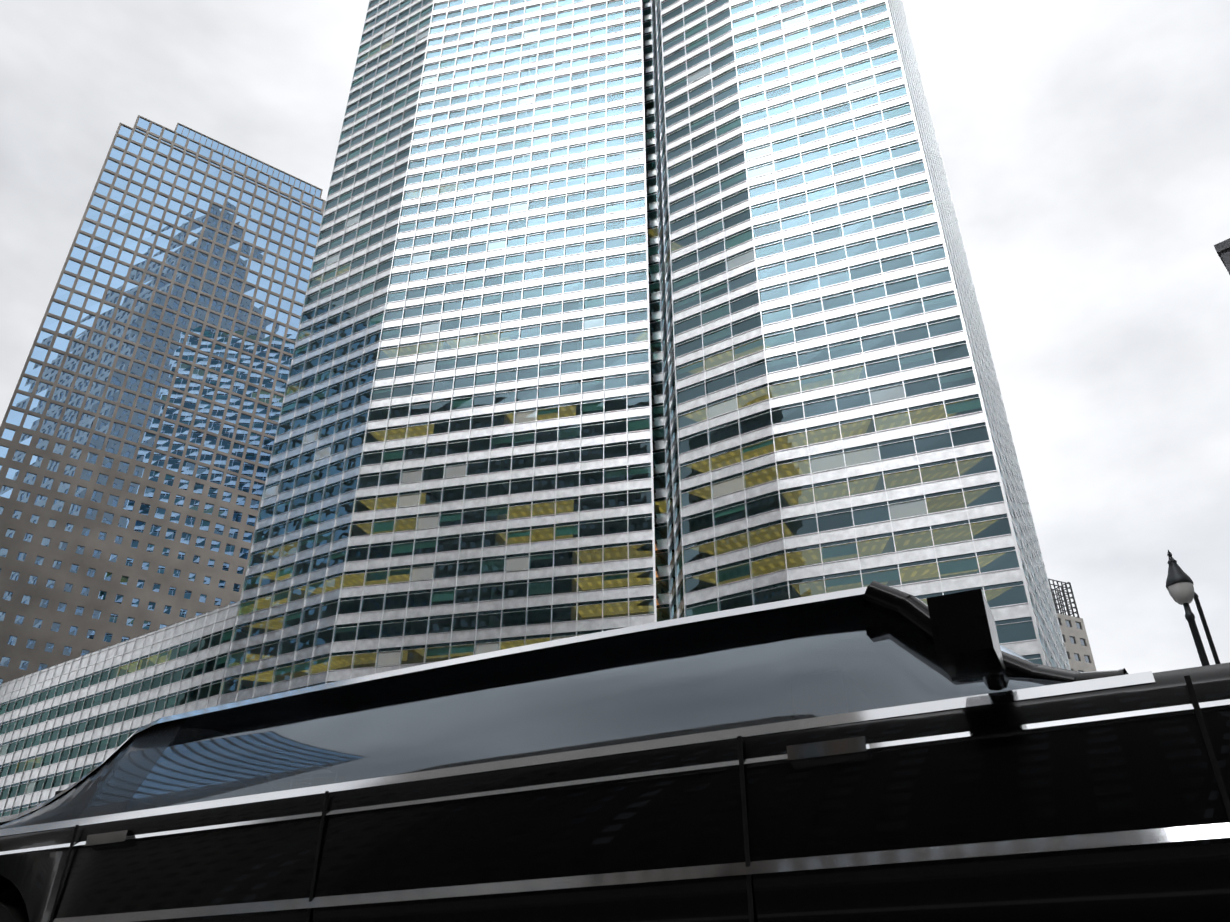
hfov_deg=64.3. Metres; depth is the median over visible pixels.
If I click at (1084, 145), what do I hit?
sky
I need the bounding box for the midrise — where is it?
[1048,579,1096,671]
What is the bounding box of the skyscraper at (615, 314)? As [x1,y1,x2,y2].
[217,0,1070,705]
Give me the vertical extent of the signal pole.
8.000 m
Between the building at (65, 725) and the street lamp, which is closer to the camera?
the street lamp
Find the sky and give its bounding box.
[0,0,1229,673]
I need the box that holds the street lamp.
[1166,550,1209,665]
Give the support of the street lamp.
on the pavements
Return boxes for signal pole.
[1194,592,1220,663]
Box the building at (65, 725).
[0,601,239,816]
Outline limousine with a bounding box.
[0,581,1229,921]
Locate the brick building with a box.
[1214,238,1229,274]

